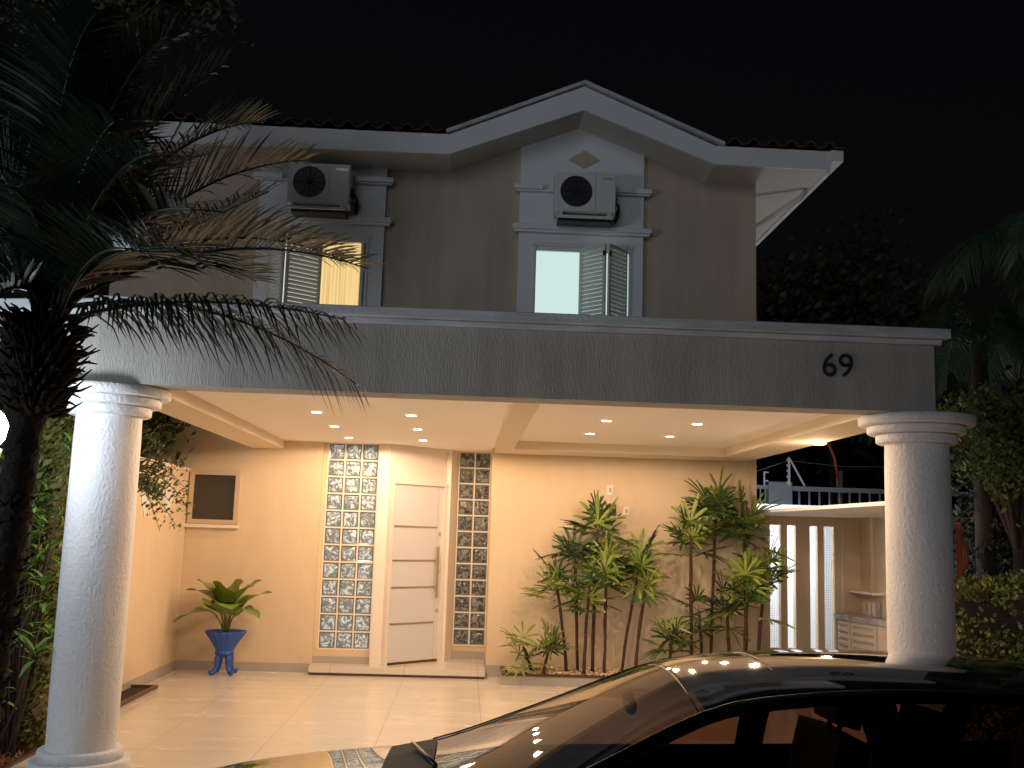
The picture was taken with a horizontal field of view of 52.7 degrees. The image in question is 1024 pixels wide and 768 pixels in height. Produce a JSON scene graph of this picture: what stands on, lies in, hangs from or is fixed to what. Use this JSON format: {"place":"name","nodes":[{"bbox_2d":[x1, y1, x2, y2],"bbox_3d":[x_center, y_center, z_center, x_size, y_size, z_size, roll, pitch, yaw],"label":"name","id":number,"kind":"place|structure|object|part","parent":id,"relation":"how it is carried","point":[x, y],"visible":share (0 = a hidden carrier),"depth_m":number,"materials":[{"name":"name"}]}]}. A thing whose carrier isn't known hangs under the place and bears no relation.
{"place":"outdoors","nodes":[
{"label":"outdoors","id":0,"kind":"place"},
{"bbox_2d":[131,669,196,704],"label":"driveway floor","id":1,"kind":"structure","parent":0,"point":[167,679],"depth_m":11.14,"materials":[{"name":"beige tile"}]},
{"bbox_2d":[120,684,157,709],"bbox_3d":[-3.615,2.916,9.559,0.255,0.060,1.450,2,-8,-2],"label":"floor planter","id":2,"kind":"object","parent":1,"relation":"on","point":[134,693],"visible":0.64,"depth_m":9.87,"materials":[{"name":"brown tile"}]},
{"bbox_2d":[137,425,194,530],"bbox_3d":[-3.286,1.645,9.497,0.619,2.520,0.910,0,-8,14],"label":"climbing shrub","id":3,"kind":"object","parent":2,"relation":"on","point":[154,492],"visible":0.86,"depth_m":9.54,"materials":[{"name":"green plant"}]},
{"bbox_2d":[11,670,580,767],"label":"driveway floor","id":4,"kind":"structure","parent":0,"point":[201,719],"depth_m":9.33,"materials":[{"name":"beige tile"}]},
{"bbox_2d":[0,411,8,456],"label":"garden lamp","id":5,"kind":"object","parent":4,"relation":"on","point":[4,425],"visible":0.81,"depth_m":6.25,"materials":[{"name":"white plastic"}]},
{"bbox_2d":[0,0,385,747],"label":"date palm","id":6,"kind":"object","parent":4,"relation":"on","point":[72,148],"visible":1,"depth_m":4.68,"materials":[{"name":"green plant"}]},
{"bbox_2d":[173,579,271,675],"bbox_3d":[-3.215,2.700,11.480,0.850,1.050,0.681,-3,-9,29],"label":"potted plant","id":7,"kind":"object","parent":4,"relation":"on","point":[225,639],"visible":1,"depth_m":11.49,"materials":[{"name":"green plant"}]},
{"bbox_2d":[0,80,976,767],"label":"house","id":8,"kind":"structure","parent":4,"relation":"on","point":[524,368],"depth_m":12.13,"materials":[{"name":"beige paint"}]},
{"bbox_2d":[184,470,240,528],"bbox_3d":[-3.495,1.347,12.107,0.620,0.665,0.080,2,-8,-2],"label":"small window","id":9,"kind":"structure","parent":8,"relation":"in","point":[214,495],"depth_m":12.13,"materials":[{"name":"beige metal"}]},
{"bbox_2d":[265,230,370,305],"bbox_3d":[-2.364,-1.259,12.426,1.252,1.212,0.421,2,-8,-2],"label":"window","id":10,"kind":"structure","parent":8,"relation":"in","point":[300,280],"depth_m":12.54,"materials":[{"name":"white"}]},
{"bbox_2d":[287,162,358,218],"bbox_3d":[-2.270,-2.321,12.496,0.827,0.600,0.410,2,-8,-2],"label":"air conditioner","id":11,"kind":"object","parent":8,"relation":"attached to","point":[324,190],"visible":1,"depth_m":12.34,"materials":[{"name":"metal"}]},
{"bbox_2d":[387,484,442,662],"bbox_3d":[-1.151,2.253,12.385,0.120,2.069,0.794,-6,-11,43],"label":"door","id":12,"kind":"structure","parent":8,"relation":"in","point":[417,526],"depth_m":12.39,"materials":[{"name":"white paint"}]},
{"bbox_2d":[532,242,632,315],"bbox_3d":[0.857,-1.140,12.555,1.252,1.212,0.420,2,-8,-2],"label":"window","id":13,"kind":"structure","parent":8,"relation":"in","point":[568,278],"depth_m":12.68,"materials":[{"name":"white glass"}]},
{"bbox_2d":[553,172,619,227],"bbox_3d":[0.921,-2.233,12.627,0.827,0.600,0.410,2,-8,-2],"label":"air conditioner","id":14,"kind":"object","parent":8,"relation":"attached to","point":[584,199],"visible":1,"depth_m":12.47,"materials":[{"name":"metal"}]},
{"bbox_2d":[607,485,612,494],"bbox_3d":[1.178,1.274,12.400,0.075,0.120,0.016,2,-8,-2],"label":"light switch","id":15,"kind":"object","parent":8,"relation":"attached to","point":[609,489],"visible":1,"depth_m":12.39,"materials":[{"name":"white plastic"}]},
{"bbox_2d":[605,504,615,515],"bbox_3d":[1.182,1.508,12.367,0.130,0.130,0.016,2,-8,-2],"label":"intercom","id":16,"kind":"object","parent":8,"relation":"attached to","point":[613,512],"visible":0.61,"depth_m":12.36,"materials":[{"name":"black plastic"}]},
{"bbox_2d":[623,507,629,514],"bbox_3d":[1.370,1.519,12.374,0.075,0.100,0.016,2,-8,-2],"label":"light switch","id":17,"kind":"object","parent":8,"relation":"attached to","point":[626,510],"visible":1,"depth_m":12.37,"materials":[{"name":"white plastic"}]},
{"bbox_2d":[500,666,607,686],"bbox_3d":[1.375,3.359,11.793,3.010,0.124,0.649,2,-8,-2],"label":"planter","id":18,"kind":"object","parent":4,"relation":"on","point":[566,680],"visible":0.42,"depth_m":11.44,"materials":[{"name":"grey tile"}]},
{"bbox_2d":[498,621,543,681],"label":"lady palm","id":19,"kind":"object","parent":18,"relation":"in","point":[526,657],"visible":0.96,"depth_m":11.63,"materials":[{"name":"green plant"}]},
{"bbox_2d":[519,616,577,673],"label":"lady palm","id":20,"kind":"object","parent":18,"relation":"in","point":[552,644],"visible":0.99,"depth_m":11.51,"materials":[{"name":"green plant"}]},
{"bbox_2d":[520,548,588,671],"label":"lady palm","id":21,"kind":"object","parent":18,"relation":"in","point":[556,575],"visible":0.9,"depth_m":11.77,"materials":[{"name":"green plant"}]},
{"bbox_2d":[506,664,625,675],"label":"pebbles","id":22,"kind":"object","parent":18,"relation":"in","point":[571,670],"visible":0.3,"depth_m":11.74,"materials":[{"name":"white gravel"}]},
{"bbox_2d":[536,525,608,670],"bbox_3d":[0.702,2.462,11.866,0.877,1.701,0.629,5,-9,-21],"label":"lady palm","id":23,"kind":"object","parent":18,"relation":"in","point":[572,552],"visible":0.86,"depth_m":11.91,"materials":[{"name":"green plant"}]},
{"bbox_2d":[552,559,622,674],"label":"lady palm","id":24,"kind":"object","parent":18,"relation":"in","point":[588,599],"visible":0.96,"depth_m":11.66,"materials":[{"name":"green plant"}]},
{"bbox_2d":[560,490,641,671],"bbox_3d":[1.012,2.272,11.908,0.991,2.108,0.665,2,-8,-2],"label":"lady palm","id":25,"kind":"object","parent":18,"relation":"in","point":[600,517],"visible":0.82,"depth_m":11.99,"materials":[{"name":"green plant"}]},
{"bbox_2d":[567,530,642,673],"bbox_3d":[1.038,2.492,11.807,0.893,1.646,0.726,2,-8,-2],"label":"lady palm","id":26,"kind":"object","parent":18,"relation":"in","point":[611,561],"visible":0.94,"depth_m":11.73,"materials":[{"name":"green plant"}]},
{"bbox_2d":[603,524,668,670],"bbox_3d":[1.415,2.460,11.806,0.919,1.734,0.709,2,-8,-2],"label":"lady palm","id":27,"kind":"object","parent":18,"relation":"in","point":[644,550],"visible":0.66,"depth_m":11.83,"materials":[{"name":"green plant"}]},
{"bbox_2d":[616,546,675,665],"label":"lady palm","id":28,"kind":"object","parent":18,"relation":"in","point":[645,568],"visible":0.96,"depth_m":11.63,"materials":[{"name":"green plant"}]},
{"bbox_2d":[639,605,702,660],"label":"lady palm","id":29,"kind":"object","parent":18,"relation":"in","point":[671,637],"visible":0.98,"depth_m":11.67,"materials":[{"name":"green plant"}]},
{"bbox_2d":[653,493,731,654],"bbox_3d":[2.071,2.309,11.895,0.988,2.096,0.775,2,-8,-2],"label":"lady palm","id":30,"kind":"object","parent":18,"relation":"in","point":[691,535],"visible":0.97,"depth_m":11.92,"materials":[{"name":"green plant"}]},
{"bbox_2d":[667,583,724,653],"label":"lady palm","id":31,"kind":"object","parent":18,"relation":"in","point":[700,627],"visible":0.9,"depth_m":11.82,"materials":[{"name":"green plant"}]},
{"bbox_2d":[678,465,765,652],"bbox_3d":[2.447,2.154,11.935,1.042,2.438,0.772,2,-8,-2],"label":"lady palm","id":32,"kind":"object","parent":18,"relation":"in","point":[719,502],"visible":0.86,"depth_m":12.02,"materials":[{"name":"green plant"}]},
{"bbox_2d":[693,569,757,651],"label":"lady palm","id":33,"kind":"object","parent":18,"relation":"in","point":[724,606],"visible":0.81,"depth_m":11.81,"materials":[{"name":"green plant"}]},
{"bbox_2d":[706,547,794,650],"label":"lady palm","id":34,"kind":"object","parent":18,"relation":"in","point":[749,568],"visible":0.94,"depth_m":11.71,"materials":[{"name":"green plant"}]},
{"bbox_2d":[710,480,794,650],"bbox_3d":[2.783,2.248,11.966,0.958,2.281,0.715,2,-8,-2],"label":"lady palm","id":35,"kind":"object","parent":18,"relation":"in","point":[743,531],"visible":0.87,"depth_m":12.05,"materials":[{"name":"green plant"}]},
{"bbox_2d":[719,538,799,650],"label":"lady palm","id":36,"kind":"object","parent":18,"relation":"in","point":[777,575],"visible":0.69,"depth_m":11.83,"materials":[{"name":"green plant"}]},
{"bbox_2d":[214,649,1023,767],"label":"parked car","id":37,"kind":"object","parent":4,"relation":"on","point":[808,708],"visible":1,"depth_m":3.09,"materials":[{"name":"black paint"}]},
{"bbox_3d":[0.508,1.100,2.827,1.000,0.404,0.309,2,-8,-2],"label":"side window","id":38,"kind":"part","parent":37,"relation":"part of","materials":[{"name":"black glass"}]},
{"bbox_3d":[1.487,1.120,2.872,0.720,0.386,0.317,2,-8,-2],"label":"side window","id":39,"kind":"part","parent":37,"relation":"part of","materials":[{"name":"black glass"}]},
{"bbox_2d":[0,0,1023,517],"label":"sky","id":40,"kind":"structure","parent":0,"point":[923,100],"materials":[{"name":"black"}]},
{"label":"garden ground","id":41,"kind":"structure","parent":0,"visible":0},
{"bbox_2d":[0,747,38,767],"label":"bed edging","id":42,"kind":"object","parent":41,"relation":"on","point":[10,764],"visible":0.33,"depth_m":7.14,"materials":[{"name":"beige concrete"}]},
{"bbox_2d":[0,737,44,765],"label":"bark mulch","id":43,"kind":"object","parent":41,"relation":"on","point":[19,752],"visible":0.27,"depth_m":7.27,"materials":[{"name":"brown wood"}]},
{"bbox_2d":[0,515,61,741],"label":"garden shrub","id":44,"kind":"object","parent":41,"relation":"on","point":[37,649],"visible":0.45,"depth_m":6.95,"materials":[{"name":"green plant"}]},
{"bbox_2d":[4,564,58,708],"bbox_3d":[-3.636,1.919,7.228,1.087,1.382,0.852,-1,-9,18],"label":"garden shrub","id":45,"kind":"object","parent":41,"relation":"on","point":[41,584],"visible":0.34,"depth_m":7.22,"materials":[{"name":"green plant"}]},
{"bbox_2d":[0,432,72,756],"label":"garden shrub","id":46,"kind":"object","parent":41,"relation":"on","point":[8,742],"visible":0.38,"depth_m":7.35,"materials":[{"name":"green plant"}]},
{"bbox_2d":[0,409,74,751],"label":"hedge","id":47,"kind":"object","parent":41,"relation":"on","point":[33,722],"visible":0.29,"depth_m":7.77,"materials":[{"name":"green plant"}]},
{"bbox_2d":[0,392,195,474],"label":"garden tree","id":48,"kind":"object","parent":41,"relation":"on","point":[158,429],"visible":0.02,"depth_m":11.06,"materials":[{"name":"green plant"}]},
{"bbox_2d":[0,0,258,160],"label":"tall tree","id":49,"kind":"object","parent":41,"relation":"on","point":[102,5],"visible":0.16,"depth_m":8.64,"materials":[{"name":"green plant"}]},
{"bbox_2d":[121,457,190,691],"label":"boundary wall","id":50,"kind":"structure","parent":41,"relation":"on","point":[153,610],"depth_m":11.00,"materials":[{"name":"beige paint"}]},
{"bbox_2d":[757,447,813,478],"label":"distant tree","id":51,"kind":"object","parent":41,"relation":"on","point":[775,460],"visible":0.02,"depth_m":32.66,"materials":[{"name":"green plant"}]},
{"bbox_2d":[827,442,842,504],"bbox_3d":[6.317,2.857,20.620,0.679,3.925,0.167,4,-8,-15],"label":"garden post","id":52,"kind":"object","parent":41,"relation":"on","point":[839,479],"visible":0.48,"depth_m":20.78,"materials":[{"name":"concrete"}]},
{"bbox_2d":[757,482,975,595],"bbox_3d":[6.883,3.430,20.170,6.400,2.900,0.350,2,-8,-2],"label":"balcony railing","id":53,"kind":"object","parent":41,"relation":"on","point":[774,491],"visible":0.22,"depth_m":20.18,"materials":[{"name":"grey metal"}]},
{"bbox_2d":[763,472,768,485],"bbox_3d":[4.941,1.840,20.116,0.100,0.270,0.030,2,-8,-2],"label":"fence bracket","id":54,"kind":"object","parent":53,"relation":"attached to","point":[764,480],"visible":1,"depth_m":20.11,"materials":[{"name":"grey metal"}]},
{"bbox_2d":[758,457,874,485],"bbox_3d":[6.892,1.758,20.214,4.502,0.561,0.052,2,-8,-2],"label":"electric fence","id":55,"kind":"object","parent":53,"relation":"attached to","point":[789,459],"visible":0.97,"depth_m":20.15,"materials":[{"name":"metal"}]},
{"bbox_2d":[756,198,1003,504],"bbox_3d":[8.196,0.383,27.515,8.662,11.092,7.912,-4,-10,34],"label":"distant tree","id":56,"kind":"object","parent":41,"relation":"on","point":[835,301],"visible":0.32,"depth_m":26.63,"materials":[{"name":"green plant"}]},
{"bbox_2d":[838,406,943,448],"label":"queen palm","id":57,"kind":"object","parent":41,"relation":"on","point":[869,438],"visible":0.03,"depth_m":22.44,"materials":[{"name":"green plant"}]},
{"bbox_2d":[883,364,1023,598],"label":"shade tree","id":58,"kind":"object","parent":41,"relation":"on","point":[1003,547],"visible":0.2,"depth_m":13.79,"materials":[{"name":"green plant"}]},
{"bbox_2d":[936,380,1023,599],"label":"tree","id":59,"kind":"object","parent":41,"relation":"on","point":[1001,462],"visible":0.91,"depth_m":12.24,"materials":[{"name":"green plant"}]},
{"bbox_2d":[954,569,1023,661],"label":"hedge","id":60,"kind":"object","parent":41,"relation":"on","point":[987,627],"visible":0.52,"depth_m":9.09,"materials":[{"name":"green plant"}]},
{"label":"side yard floor","id":61,"kind":"structure","parent":0,"visible":0},
{"bbox_2d":[757,504,831,648],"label":"yard wall","id":62,"kind":"structure","parent":61,"relation":"on","point":[790,581],"depth_m":15.14,"materials":[{"name":"white paint"}]},
{"bbox_2d":[757,515,860,649],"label":"slotted wall","id":63,"kind":"structure","parent":61,"relation":"on","point":[845,554],"depth_m":13.48,"materials":[{"name":"beige paint"}]},
{"bbox_2d":[761,501,886,618],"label":"side wall","id":64,"kind":"structure","parent":61,"relation":"on","point":[870,516],"depth_m":12.87,"materials":[{"name":"beige paint"}]},
{"bbox_2d":[847,589,884,595],"bbox_3d":[4.465,2.635,13.066,0.189,0.030,0.790,2,-8,-2],"label":"wall shelf","id":65,"kind":"object","parent":64,"relation":"attached to","point":[866,592],"depth_m":12.97,"materials":[{"name":"beige"}]},
{"bbox_2d":[834,613,886,650],"bbox_3d":[4.363,3.268,12.765,0.368,0.765,1.180,2,-8,-2],"label":"cabinet","id":66,"kind":"object","parent":61,"relation":"on","point":[861,632],"visible":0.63,"depth_m":12.74,"materials":[{"name":"grey stone"}]},
{"bbox_3d":[4.215,3.308,13.131,0.028,0.580,0.350,2,-8,-4],"label":"louvre door","id":67,"kind":"part","parent":66,"relation":"part of","materials":[{"name":"beige wood"}]},
{"bbox_2d":[862,601,865,614],"bbox_3d":[4.526,2.876,13.283,0.025,0.163,0.080,2,-8,-2],"label":"tin","id":68,"kind":"object","parent":66,"relation":"on","point":[864,607],"visible":1,"depth_m":13.27,"materials":[{"name":"beige metal"}]},
{"bbox_3d":[4.301,3.242,12.651,0.028,0.580,0.511,4,-8,-14],"label":"louvre door","id":69,"kind":"part","parent":66,"relation":"part of","materials":[{"name":"beige wood"}]},
{"bbox_2d":[867,602,870,615],"bbox_3d":[4.533,2.854,13.124,0.025,0.163,0.080,2,-8,-2],"label":"tin","id":70,"kind":"object","parent":66,"relation":"on","point":[869,608],"visible":1,"depth_m":13.10,"materials":[{"name":"beige metal"}]},
{"bbox_2d":[872,603,875,616],"bbox_3d":[4.540,2.832,12.966,0.025,0.163,0.080,2,-8,-2],"label":"tin","id":71,"kind":"object","parent":66,"relation":"on","point":[874,609],"visible":1,"depth_m":12.94,"materials":[{"name":"beige metal"}]},
{"bbox_2d":[877,601,880,617],"bbox_3d":[4.548,2.794,12.810,0.025,0.193,0.080,2,-8,-2],"label":"tin","id":72,"kind":"object","parent":66,"relation":"on","point":[878,609],"visible":1,"depth_m":12.79,"materials":[{"name":"silver metal"}]},
{"bbox_2d":[955,523,968,597],"bbox_3d":[5.311,2.614,12.150,0.070,1.945,0.433,-4,-10,33],"label":"orange post","id":73,"kind":"object","parent":61,"relation":"on","point":[961,559],"visible":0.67,"depth_m":12.09,"materials":[{"name":"orange"}]},
{"bbox_2d":[909,302,1023,598],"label":"queen palm","id":74,"kind":"object","parent":61,"relation":"on","point":[977,345],"visible":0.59,"depth_m":13.26,"materials":[{"name":"green plant"}]},
{"bbox_2d":[919,211,1023,325],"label":"queen palm","id":75,"kind":"object","parent":61,"relation":"on","point":[977,250],"visible":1,"depth_m":10.80,"materials":[{"name":"green plant"}]}
]}

